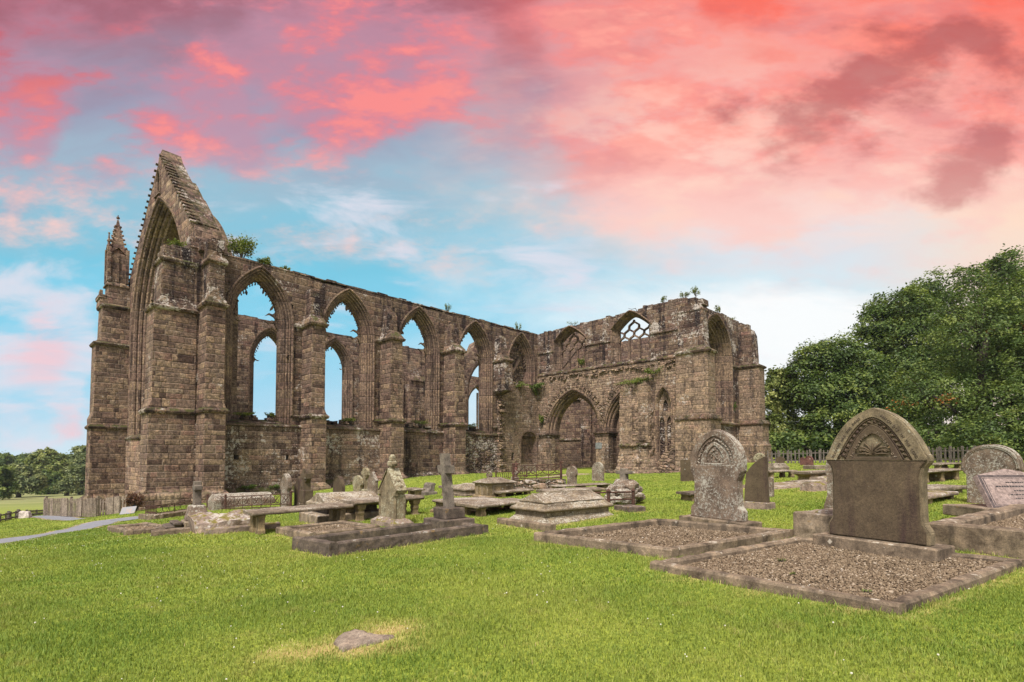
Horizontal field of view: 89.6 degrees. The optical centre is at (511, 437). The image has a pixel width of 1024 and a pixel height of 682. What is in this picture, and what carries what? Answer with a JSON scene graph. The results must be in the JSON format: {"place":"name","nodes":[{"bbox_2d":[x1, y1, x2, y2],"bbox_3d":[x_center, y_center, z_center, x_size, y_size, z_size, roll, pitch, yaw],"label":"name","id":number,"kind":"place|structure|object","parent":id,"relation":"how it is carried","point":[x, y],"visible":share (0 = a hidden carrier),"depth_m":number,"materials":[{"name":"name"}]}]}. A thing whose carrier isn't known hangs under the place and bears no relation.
{"place":"outdoors","nodes":[
{"label":"outdoors","id":0,"kind":"place"},
{"bbox_2d":[31,515,83,519],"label":"path","id":1,"kind":"structure","parent":0,"point":[54,517],"depth_m":26.86,"materials":[{"name":"stone"}]},
{"bbox_2d":[0,516,137,542],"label":"path","id":2,"kind":"structure","parent":0,"point":[90,525],"depth_m":17.10,"materials":[{"name":"grey gravel"}]},
{"bbox_2d":[0,452,1023,681],"bbox_3d":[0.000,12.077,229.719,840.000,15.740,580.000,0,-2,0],"label":"ground","id":3,"kind":"structure","parent":0,"point":[28,502],"depth_m":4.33,"materials":[{"name":"green plant"}]},
{"bbox_2d":[0,460,20,499],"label":"broadleaf tree","id":4,"kind":"object","parent":3,"relation":"on","point":[7,483],"visible":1,"depth_m":95.21,"materials":[{"name":"green plant"}]},
{"bbox_2d":[0,509,20,521],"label":"post fence","id":5,"kind":"object","parent":3,"relation":"on","point":[8,515],"visible":0.8,"depth_m":26.46,"materials":[{"name":"brown wood"}]},
{"bbox_2d":[0,450,21,466],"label":"broadleaf tree","id":6,"kind":"object","parent":3,"relation":"on","point":[8,458],"visible":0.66,"depth_m":169.26,"materials":[{"name":"green plant"}]},
{"bbox_2d":[15,452,30,464],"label":"broadleaf tree","id":7,"kind":"object","parent":3,"relation":"on","point":[21,457],"visible":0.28,"depth_m":187.81,"materials":[{"name":"green plant"}]},
{"bbox_2d":[18,510,30,517],"bbox_3d":[-25.684,4.095,27.186,0.485,0.525,0.338,1,-2,-17],"label":"pale boulder","id":8,"kind":"object","parent":3,"relation":"on","point":[24,514],"visible":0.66,"depth_m":27.07,"materials":[{"name":"stone"}]},
{"bbox_2d":[8,462,48,497],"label":"broadleaf tree","id":9,"kind":"object","parent":3,"relation":"on","point":[34,482],"visible":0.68,"depth_m":109.05,"materials":[{"name":"green plant"}]},
{"bbox_2d":[22,446,71,477],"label":"broadleaf tree","id":10,"kind":"object","parent":3,"relation":"on","point":[50,459],"visible":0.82,"depth_m":138.07,"materials":[{"name":"green plant"}]},
{"bbox_2d":[30,469,64,494],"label":"broadleaf tree","id":11,"kind":"object","parent":3,"relation":"on","point":[53,478],"visible":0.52,"depth_m":123.75,"materials":[{"name":"green plant"}]},
{"bbox_2d":[51,474,79,495],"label":"broadleaf tree","id":12,"kind":"object","parent":3,"relation":"on","point":[66,484],"visible":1,"depth_m":113.92,"materials":[{"name":"green plant"}]},
{"bbox_2d":[43,496,99,516],"bbox_3d":[-23.382,3.653,27.284,4.631,1.252,0.184,-1,-2,22],"label":"paling fence","id":13,"kind":"object","parent":3,"relation":"on","point":[65,506],"visible":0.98,"depth_m":27.16,"materials":[{"name":"brown wood"}]},
{"bbox_2d":[59,445,85,494],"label":"broadleaf tree","id":14,"kind":"object","parent":3,"relation":"on","point":[77,468],"visible":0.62,"depth_m":118.39,"materials":[{"name":"green plant"}]},
{"bbox_2d":[99,493,129,515],"bbox_3d":[-20.666,3.496,26.680,3.125,1.327,0.184,-1,-2,30],"label":"board fence","id":15,"kind":"object","parent":3,"relation":"on","point":[112,505],"visible":0.75,"depth_m":26.50,"materials":[{"name":"brown wood"}]},
{"bbox_2d":[119,506,136,514],"bbox_3d":[-18.016,3.460,24.203,0.576,0.458,0.378,1,-2,-20],"label":"information board","id":16,"kind":"object","parent":3,"relation":"on","point":[128,510],"visible":0.85,"depth_m":24.19,"materials":[{"name":"white plastic"}]},
{"bbox_2d":[107,522,163,535],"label":"grave kerb","id":17,"kind":"structure","parent":3,"relation":"on","point":[118,529],"depth_m":12.21,"materials":[{"name":"stone"}]},
{"bbox_2d":[123,489,147,511],"bbox_3d":[-18.303,3.094,25.073,1.242,1.153,0.786,0,-2,0],"label":"dead bush","id":18,"kind":"object","parent":3,"relation":"on","point":[135,500],"visible":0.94,"depth_m":24.98,"materials":[{"name":"brown plant"}]},
{"bbox_2d":[138,501,191,519],"bbox_3d":[-13.907,2.995,20.044,2.457,0.947,2.248,0,-2,0],"label":"iron railing","id":19,"kind":"object","parent":3,"relation":"on","point":[152,513],"visible":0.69,"depth_m":19.75,"materials":[{"name":"metal"}]},
{"bbox_2d":[151,526,189,535],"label":"grave kerb","id":20,"kind":"structure","parent":3,"relation":"on","point":[172,531],"depth_m":10.95,"materials":[{"name":"stone"}]},
{"bbox_2d":[158,481,207,529],"bbox_3d":[-7.673,1.637,12.080,1.069,1.236,0.949,2,-3,-40],"label":"pedestal cross","id":21,"kind":"object","parent":3,"relation":"on","point":[197,507],"visible":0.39,"depth_m":12.01,"materials":[{"name":"stone"}]},
{"bbox_2d":[185,508,249,533],"bbox_3d":[-6.628,1.950,11.664,1.264,0.639,1.422,2,-3,-39],"label":"broken tomb","id":22,"kind":"object","parent":3,"relation":"on","point":[199,523],"visible":0.48,"depth_m":11.28,"materials":[{"name":"stone"}]},
{"bbox_2d":[207,492,274,510],"bbox_3d":[-12.152,2.920,23.195,2.518,0.879,1.120,2,-3,-42],"label":"coped tomb","id":23,"kind":"object","parent":3,"relation":"on","point":[214,502],"visible":0.48,"depth_m":22.64,"materials":[{"name":"grey stone"}]},
{"bbox_2d":[204,522,280,534],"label":"grave kerb","id":24,"kind":"structure","parent":3,"relation":"on","point":[246,527],"depth_m":10.74,"materials":[{"name":"stone"}]},
{"bbox_2d":[206,491,291,509],"bbox_3d":[-11.320,2.672,21.465,7.083,1.183,0.529,-1,-2,37],"label":"iron railing","id":25,"kind":"object","parent":3,"relation":"on","point":[225,501],"visible":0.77,"depth_m":20.70,"materials":[{"name":"black metal"}]},
{"bbox_2d":[280,474,291,505],"bbox_3d":[-8.965,2.146,20.413,0.178,1.448,0.820,2,-3,-44],"label":"headstone","id":26,"kind":"object","parent":3,"relation":"on","point":[285,483],"visible":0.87,"depth_m":20.25,"materials":[{"name":"grey stone"}]},
{"bbox_2d":[242,502,352,534],"bbox_3d":[-4.561,1.785,11.063,2.069,0.632,0.816,2,-3,-40],"label":"table tomb","id":27,"kind":"object","parent":3,"relation":"on","point":[337,511],"visible":0.94,"depth_m":10.75,"materials":[{"name":"stone"}]},
{"bbox_2d":[294,476,301,505],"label":"headstone","id":28,"kind":"object","parent":3,"relation":"on","point":[298,486],"visible":0.58,"depth_m":20.55,"materials":[{"name":"grey stone"}]},
{"bbox_2d":[297,469,312,505],"bbox_3d":[-8.039,2.041,20.149,0.454,1.650,0.730,2,-3,-40],"label":"stone cross","id":29,"kind":"object","parent":3,"relation":"on","point":[306,492],"visible":0.61,"depth_m":20.01,"materials":[{"name":"grey stone"}]},
{"bbox_2d":[276,520,380,536],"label":"grave kerb","id":30,"kind":"structure","parent":3,"relation":"on","point":[290,531],"depth_m":10.06,"materials":[{"name":"stone"}]},
{"bbox_2d":[295,524,360,532],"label":"gravel","id":31,"kind":"structure","parent":30,"relation":"on","point":[324,528],"depth_m":10.47,"materials":[{"name":"grey gravel"}]},
{"bbox_2d":[299,491,378,522],"bbox_3d":[-4.144,1.790,12.856,1.870,0.887,1.271,2,-3,-41],"label":"coped tomb","id":32,"kind":"object","parent":3,"relation":"on","point":[370,510],"visible":0.36,"depth_m":12.46,"materials":[{"name":"stone"}]},
{"bbox_2d":[333,476,344,491],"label":"headstone","id":33,"kind":"object","parent":3,"relation":"on","point":[338,484],"visible":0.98,"depth_m":23.79,"materials":[{"name":"brown stone"}]},
{"bbox_2d":[352,475,363,490],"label":"headstone","id":34,"kind":"object","parent":3,"relation":"on","point":[358,483],"visible":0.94,"depth_m":23.18,"materials":[{"name":"yellow stone"}]},
{"bbox_2d":[333,629,394,652],"bbox_3d":[-1.155,1.580,3.979,0.433,0.155,0.361,1,-2,-36],"label":"buried stone","id":35,"kind":"object","parent":3,"relation":"on","point":[347,640],"visible":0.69,"depth_m":3.88,"materials":[{"name":"grey stone"}]},
{"bbox_2d":[361,468,370,490],"bbox_3d":[-6.581,2.106,23.193,0.411,1.507,0.550,2,-3,-42],"label":"stone cross","id":36,"kind":"object","parent":3,"relation":"on","point":[365,473],"visible":0.5,"depth_m":23.08,"materials":[{"name":"beige stone"}]},
{"bbox_2d":[367,471,377,494],"bbox_3d":[-6.099,2.106,22.575,0.140,1.260,0.796,2,-3,-42],"label":"headstone","id":37,"kind":"object","parent":3,"relation":"on","point":[372,482],"visible":0.77,"depth_m":22.46,"materials":[{"name":"grey stone"}]},
{"bbox_2d":[341,494,424,521],"bbox_3d":[-3.202,1.787,12.738,1.878,0.672,0.921,2,-3,-42],"label":"table tomb","id":38,"kind":"object","parent":3,"relation":"on","point":[360,504],"visible":0.49,"depth_m":12.29,"materials":[{"name":"stone"}]},
{"bbox_2d":[292,522,488,556],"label":"grave kerb","id":39,"kind":"structure","parent":3,"relation":"on","point":[335,544],"depth_m":8.44,"materials":[{"name":"stone"}]},
{"bbox_2d":[424,453,474,528],"bbox_3d":[-1.212,1.147,9.949,0.734,1.690,0.728,2,-3,-40],"label":"stone cross","id":40,"kind":"object","parent":39,"relation":"on","point":[448,513],"visible":0.67,"depth_m":9.87,"materials":[{"name":"grey stone"}]},
{"bbox_2d":[370,454,414,526],"bbox_3d":[-2.581,1.221,11.102,0.501,1.720,1.113,2,-3,-39],"label":"gabled headstone","id":41,"kind":"object","parent":3,"relation":"on","point":[392,490],"visible":0.75,"depth_m":10.92,"materials":[{"name":"yellow stone"}]},
{"bbox_2d":[407,487,424,494],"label":"table tomb","id":42,"kind":"object","parent":3,"relation":"on","point":[415,490],"visible":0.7,"depth_m":18.56,"materials":[{"name":"stone"}]},
{"bbox_2d":[80,149,774,511],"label":"ruined priory","id":43,"kind":"structure","parent":3,"relation":"on","point":[176,343],"depth_m":36.37,"materials":[{"name":"stone"}]},
{"bbox_2d":[225,233,261,257],"bbox_3d":[-16.069,-11.338,30.860,2.216,1.848,1.350,0,-2,0],"label":"sapling bush","id":44,"kind":"object","parent":43,"relation":"on","point":[241,246],"visible":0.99,"depth_m":30.69,"materials":[{"name":"green plant"}]},
{"bbox_2d":[224,265,293,422],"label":"window","id":45,"kind":"structure","parent":43,"relation":"in","point":[283,322],"depth_m":32.10,"materials":[{"name":"stone"}]},
{"bbox_2d":[255,256,272,264],"bbox_3d":[-15.142,-10.709,31.497,0.952,0.828,0.676,0,-2,0],"label":"sapling bush","id":46,"kind":"object","parent":43,"relation":"on","point":[265,261],"visible":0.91,"depth_m":31.43,"materials":[{"name":"green plant"}]},
{"bbox_2d":[322,288,374,426],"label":"window","id":47,"kind":"structure","parent":43,"relation":"in","point":[366,403],"depth_m":36.32,"materials":[{"name":"stone"}]},
{"bbox_2d":[398,306,439,429],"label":"window","id":48,"kind":"structure","parent":43,"relation":"in","point":[432,352],"depth_m":40.52,"materials":[{"name":"stone"}]},
{"bbox_2d":[469,384,477,428],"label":"window","id":49,"kind":"structure","parent":43,"relation":"in","point":[476,386],"depth_m":74.57,"materials":[{"name":"stone"}]},
{"bbox_2d":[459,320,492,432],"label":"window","id":50,"kind":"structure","parent":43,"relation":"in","point":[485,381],"depth_m":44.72,"materials":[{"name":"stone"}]},
{"bbox_2d":[508,332,534,383],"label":"window","id":51,"kind":"structure","parent":43,"relation":"in","point":[519,351],"depth_m":48.58,"materials":[{"name":"stone"}]},
{"bbox_2d":[529,382,544,394],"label":"ivy clump","id":52,"kind":"object","parent":43,"relation":"attached to","point":[537,385],"visible":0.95,"depth_m":48.35,"materials":[{"name":"green plant"}]},
{"bbox_2d":[615,376,652,384],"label":"ivy clump","id":53,"kind":"object","parent":43,"relation":"on","point":[636,380],"visible":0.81,"depth_m":41.06,"materials":[{"name":"green plant"}]},
{"bbox_2d":[654,385,672,457],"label":"window","id":54,"kind":"structure","parent":43,"relation":"in","point":[663,409],"depth_m":40.47,"materials":[{"name":"stone"}]},
{"bbox_2d":[708,313,733,422],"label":"window","id":55,"kind":"structure","parent":43,"relation":"in","point":[718,340],"depth_m":43.99,"materials":[{"name":"stone"}]},
{"bbox_2d":[421,482,436,495],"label":"scroll headstone","id":56,"kind":"object","parent":3,"relation":"on","point":[429,487],"visible":0.77,"depth_m":21.74,"materials":[{"name":"grey stone"}]},
{"bbox_2d":[453,483,474,496],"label":"chest tomb","id":57,"kind":"object","parent":3,"relation":"on","point":[465,489],"visible":0.35,"depth_m":19.25,"materials":[{"name":"stone"}]},
{"bbox_2d":[430,496,502,512],"bbox_3d":[-1.143,1.879,13.665,1.723,0.527,1.143,2,-3,-38],"label":"altar tomb","id":58,"kind":"object","parent":3,"relation":"on","point":[438,502],"visible":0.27,"depth_m":13.51,"materials":[{"name":"stone"}]},
{"bbox_2d":[0,498,969,679],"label":"clover flowers","id":59,"kind":"object","parent":3,"relation":"on","point":[377,611],"visible":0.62,"depth_m":5.19,"materials":[{"name":"plant"}]},
{"bbox_2d":[456,498,520,516],"bbox_3d":[-0.409,1.795,12.932,1.773,0.438,0.976,2,-3,-40],"label":"table tomb","id":60,"kind":"object","parent":3,"relation":"on","point":[480,507],"visible":0.75,"depth_m":12.60,"materials":[{"name":"stone"}]},
{"bbox_2d":[471,477,516,497],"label":"chest tomb","id":61,"kind":"object","parent":3,"relation":"on","point":[487,487],"visible":0.7,"depth_m":18.11,"materials":[{"name":"stone"}]},
{"bbox_2d":[494,488,533,496],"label":"table tomb","id":62,"kind":"object","parent":3,"relation":"on","point":[524,491],"visible":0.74,"depth_m":18.01,"materials":[{"name":"stone"}]},
{"bbox_2d":[497,517,555,530],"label":"grave kerb","id":63,"kind":"structure","parent":3,"relation":"on","point":[534,525],"depth_m":9.94,"materials":[{"name":"stone"}]},
{"bbox_2d":[512,461,565,489],"bbox_3d":[1.016,1.683,21.262,2.548,1.436,0.333,-1,-2,31],"label":"iron railing","id":64,"kind":"object","parent":3,"relation":"on","point":[534,483],"visible":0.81,"depth_m":21.13,"materials":[{"name":"brown metal"}]},
{"bbox_2d":[510,490,612,524],"bbox_3d":[1.127,1.585,11.332,2.278,0.819,1.200,2,-3,-39],"label":"coped tomb","id":65,"kind":"object","parent":3,"relation":"on","point":[557,508],"visible":0.72,"depth_m":10.86,"materials":[{"name":"stone"}]},
{"bbox_2d":[536,487,604,495],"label":"table tomb","id":66,"kind":"object","parent":3,"relation":"on","point":[596,489],"visible":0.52,"depth_m":15.97,"materials":[{"name":"stone"}]},
{"bbox_2d":[566,466,577,483],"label":"headstone","id":67,"kind":"object","parent":3,"relation":"on","point":[571,472],"visible":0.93,"depth_m":22.75,"materials":[{"name":"grey stone"}]},
{"bbox_2d":[549,482,611,489],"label":"table tomb","id":68,"kind":"object","parent":3,"relation":"on","point":[603,485],"visible":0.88,"depth_m":18.79,"materials":[{"name":"stone"}]},
{"bbox_2d":[592,462,603,480],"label":"headstone","id":69,"kind":"object","parent":3,"relation":"on","point":[597,471],"visible":0.82,"depth_m":26.65,"materials":[{"name":"grey stone"}]},
{"bbox_2d":[595,488,635,507],"bbox_3d":[2.532,1.588,13.136,1.360,0.586,0.136,1,-2,-15],"label":"bar railing","id":70,"kind":"object","parent":3,"relation":"on","point":[632,491],"visible":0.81,"depth_m":13.19,"materials":[{"name":"metal"}]},
{"bbox_2d":[604,468,645,504],"bbox_3d":[3.041,1.361,13.966,1.084,1.051,1.004,2,-3,-40],"label":"rock cairn","id":71,"kind":"object","parent":3,"relation":"on","point":[624,482],"visible":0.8,"depth_m":13.70,"materials":[{"name":"grey stone"}]},
{"bbox_2d":[614,504,644,512],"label":"stone block","id":72,"kind":"structure","parent":3,"relation":"on","point":[629,508],"depth_m":12.10,"materials":[{"name":"grey stone"}]},
{"bbox_2d":[533,518,793,558],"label":"grave kerb","id":73,"kind":"structure","parent":3,"relation":"on","point":[569,537],"depth_m":7.82,"materials":[{"name":"stone"}]},
{"bbox_2d":[575,525,756,546],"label":"gravel","id":74,"kind":"structure","parent":73,"relation":"on","point":[649,534],"depth_m":8.44,"materials":[{"name":"grey gravel"}]},
{"bbox_2d":[676,490,693,501],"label":"table tomb","id":75,"kind":"object","parent":3,"relation":"on","point":[687,495],"visible":0.45,"depth_m":14.21,"materials":[{"name":"stone"}]},
{"bbox_2d":[680,459,694,480],"bbox_3d":[7.945,1.541,23.235,0.100,1.121,0.722,2,-3,-44],"label":"headstone","id":76,"kind":"object","parent":3,"relation":"on","point":[686,474],"visible":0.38,"depth_m":23.27,"materials":[{"name":"stone"}]},
{"bbox_2d":[679,429,761,526],"bbox_3d":[3.801,0.846,9.513,0.490,1.995,1.445,1,-2,-31],"label":"headstone","id":77,"kind":"object","parent":3,"relation":"on","point":[718,461],"visible":0.92,"depth_m":9.38,"materials":[{"name":"stone"}]},
{"bbox_2d":[743,456,774,509],"bbox_3d":[5.729,1.152,12.069,0.368,1.423,0.707,2,-3,-39],"label":"headstone","id":78,"kind":"object","parent":3,"relation":"on","point":[756,494],"visible":0.65,"depth_m":11.97,"materials":[{"name":"stone"}]},
{"bbox_2d":[768,477,773,496],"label":"headstone","id":79,"kind":"object","parent":3,"relation":"on","point":[771,486],"visible":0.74,"depth_m":14.45,"materials":[{"name":"grey stone"}]},
{"bbox_2d":[743,482,800,488],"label":"ledger slab","id":80,"kind":"structure","parent":3,"relation":"on","point":[781,485],"depth_m":17.13,"materials":[{"name":"stone"}]},
{"bbox_2d":[768,463,789,469],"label":"coped tomb","id":81,"kind":"object","parent":3,"relation":"on","point":[776,466],"visible":0.47,"depth_m":31.39,"materials":[{"name":"stone"}]},
{"bbox_2d":[768,469,797,477],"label":"table tomb","id":82,"kind":"object","parent":3,"relation":"on","point":[780,472],"visible":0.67,"depth_m":23.09,"materials":[{"name":"stone"}]},
{"bbox_2d":[764,365,811,456],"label":"broadleaf tree","id":83,"kind":"object","parent":3,"relation":"on","point":[778,392],"visible":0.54,"depth_m":51.35,"materials":[{"name":"green plant"}]},
{"bbox_2d":[767,449,828,462],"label":"picket fence","id":84,"kind":"object","parent":3,"relation":"on","point":[778,453],"visible":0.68,"depth_m":40.08,"materials":[{"name":"grey wood"}]},
{"bbox_2d":[769,428,834,459],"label":"broadleaf tree","id":85,"kind":"object","parent":3,"relation":"on","point":[792,441],"visible":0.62,"depth_m":46.78,"materials":[{"name":"green plant"}]},
{"bbox_2d":[785,479,825,482],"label":"ledger slab","id":86,"kind":"structure","parent":3,"relation":"on","point":[809,480],"depth_m":18.88,"materials":[{"name":"stone"}]},
{"bbox_2d":[790,470,825,479],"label":"table tomb","id":87,"kind":"object","parent":3,"relation":"on","point":[803,475],"visible":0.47,"depth_m":20.15,"materials":[{"name":"stone"}]},
{"bbox_2d":[798,481,826,491],"bbox_3d":[9.614,1.577,16.039,1.321,0.472,0.555,1,-2,-20],"label":"mossy stone","id":88,"kind":"object","parent":3,"relation":"on","point":[816,486],"visible":0.45,"depth_m":15.76,"materials":[{"name":"grey stone"}]},
{"bbox_2d":[794,508,832,537],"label":"stone block","id":89,"kind":"structure","parent":3,"relation":"on","point":[809,523],"depth_m":7.90,"materials":[{"name":"grey stone"}]},
{"bbox_2d":[803,465,825,469],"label":"altar tomb","id":90,"kind":"object","parent":3,"relation":"on","point":[813,467],"visible":0.51,"depth_m":31.42,"materials":[{"name":"stone"}]},
{"bbox_2d":[824,461,832,508],"bbox_3d":[7.017,1.010,11.111,0.130,1.469,0.552,1,-2,-31],"label":"headstone","id":91,"kind":"object","parent":3,"relation":"on","point":[828,503],"visible":0.25,"depth_m":11.20,"materials":[{"name":"grey stone"}]},
{"bbox_2d":[650,536,1023,614],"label":"grave kerb","id":92,"kind":"structure","parent":3,"relation":"on","point":[904,603],"depth_m":5.27,"materials":[{"name":"stone"}]},
{"bbox_2d":[684,542,997,599],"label":"gravel","id":93,"kind":"structure","parent":92,"relation":"on","point":[870,571],"depth_m":5.91,"materials":[{"name":"brown gravel"}]},
{"bbox_2d":[778,328,900,444],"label":"broadleaf tree","id":94,"kind":"object","parent":3,"relation":"on","point":[839,395],"visible":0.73,"depth_m":48.51,"materials":[{"name":"green plant"}]},
{"bbox_2d":[813,408,954,562],"bbox_3d":[4.894,0.671,6.906,0.552,2.144,1.467,1,-2,-31],"label":"headstone","id":95,"kind":"object","parent":3,"relation":"on","point":[880,461],"visible":0.94,"depth_m":6.76,"materials":[{"name":"stone"}]},
{"bbox_2d":[847,272,978,435],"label":"broadleaf tree","id":96,"kind":"object","parent":3,"relation":"on","point":[890,323],"visible":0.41,"depth_m":52.87,"materials":[{"name":"green plant"}]},
{"bbox_2d":[928,490,958,503],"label":"table tomb","id":97,"kind":"object","parent":3,"relation":"on","point":[934,494],"visible":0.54,"depth_m":12.23,"materials":[{"name":"stone"}]},
{"bbox_2d":[927,468,961,482],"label":"table tomb","id":98,"kind":"object","parent":3,"relation":"on","point":[939,474],"visible":0.48,"depth_m":17.52,"materials":[{"name":"stone"}]},
{"bbox_2d":[932,462,960,467],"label":"table tomb","id":99,"kind":"object","parent":3,"relation":"on","point":[945,465],"visible":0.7,"depth_m":25.55,"materials":[{"name":"stone"}]},
{"bbox_2d":[927,484,966,492],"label":"table tomb","id":100,"kind":"object","parent":3,"relation":"on","point":[947,487],"visible":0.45,"depth_m":13.42,"materials":[{"name":"stone"}]},
{"bbox_2d":[876,268,1023,458],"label":"broadleaf tree","id":101,"kind":"object","parent":3,"relation":"on","point":[1001,356],"visible":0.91,"depth_m":38.94,"materials":[{"name":"green plant"}]},
{"bbox_2d":[928,446,975,462],"bbox_3d":[28.357,1.108,33.343,0.151,1.144,4.368,0,-2,-13],"label":"picket fence","id":102,"kind":"object","parent":3,"relation":"on","point":[938,451],"visible":0.43,"depth_m":33.33,"materials":[{"name":"grey wood"}]},
{"bbox_2d":[894,243,1023,421],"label":"broadleaf tree","id":103,"kind":"object","parent":3,"relation":"on","point":[996,265],"visible":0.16,"depth_m":54.49,"materials":[{"name":"green plant"}]},
{"bbox_2d":[920,421,1023,456],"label":"broadleaf tree","id":104,"kind":"object","parent":3,"relation":"on","point":[947,452],"visible":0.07,"depth_m":46.06,"materials":[{"name":"green plant"}]},
{"bbox_2d":[929,505,1023,558],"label":"grave kerb","id":105,"kind":"structure","parent":3,"relation":"on","point":[972,532],"depth_m":6.73,"materials":[{"name":"stone"}]},
{"bbox_2d":[943,469,1023,515],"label":"granite tablet","id":106,"kind":"object","parent":105,"relation":"on","point":[1000,488],"visible":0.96,"depth_m":8.95,"materials":[{"name":"stone"}]},
{"bbox_2d":[983,513,1023,528],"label":"gravel","id":107,"kind":"structure","parent":105,"relation":"on","point":[1015,521],"depth_m":7.59,"materials":[{"name":"brown gravel"}]},
{"bbox_2d":[961,444,1023,503],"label":"headstone","id":108,"kind":"object","parent":3,"relation":"on","point":[981,459],"visible":0.43,"depth_m":11.45,"materials":[{"name":"grey stone"}]},
{"bbox_2d":[0,0,1023,455],"label":"sky","id":109,"kind":"structure","parent":0,"point":[540,165],"materials":[{"name":"pink"}]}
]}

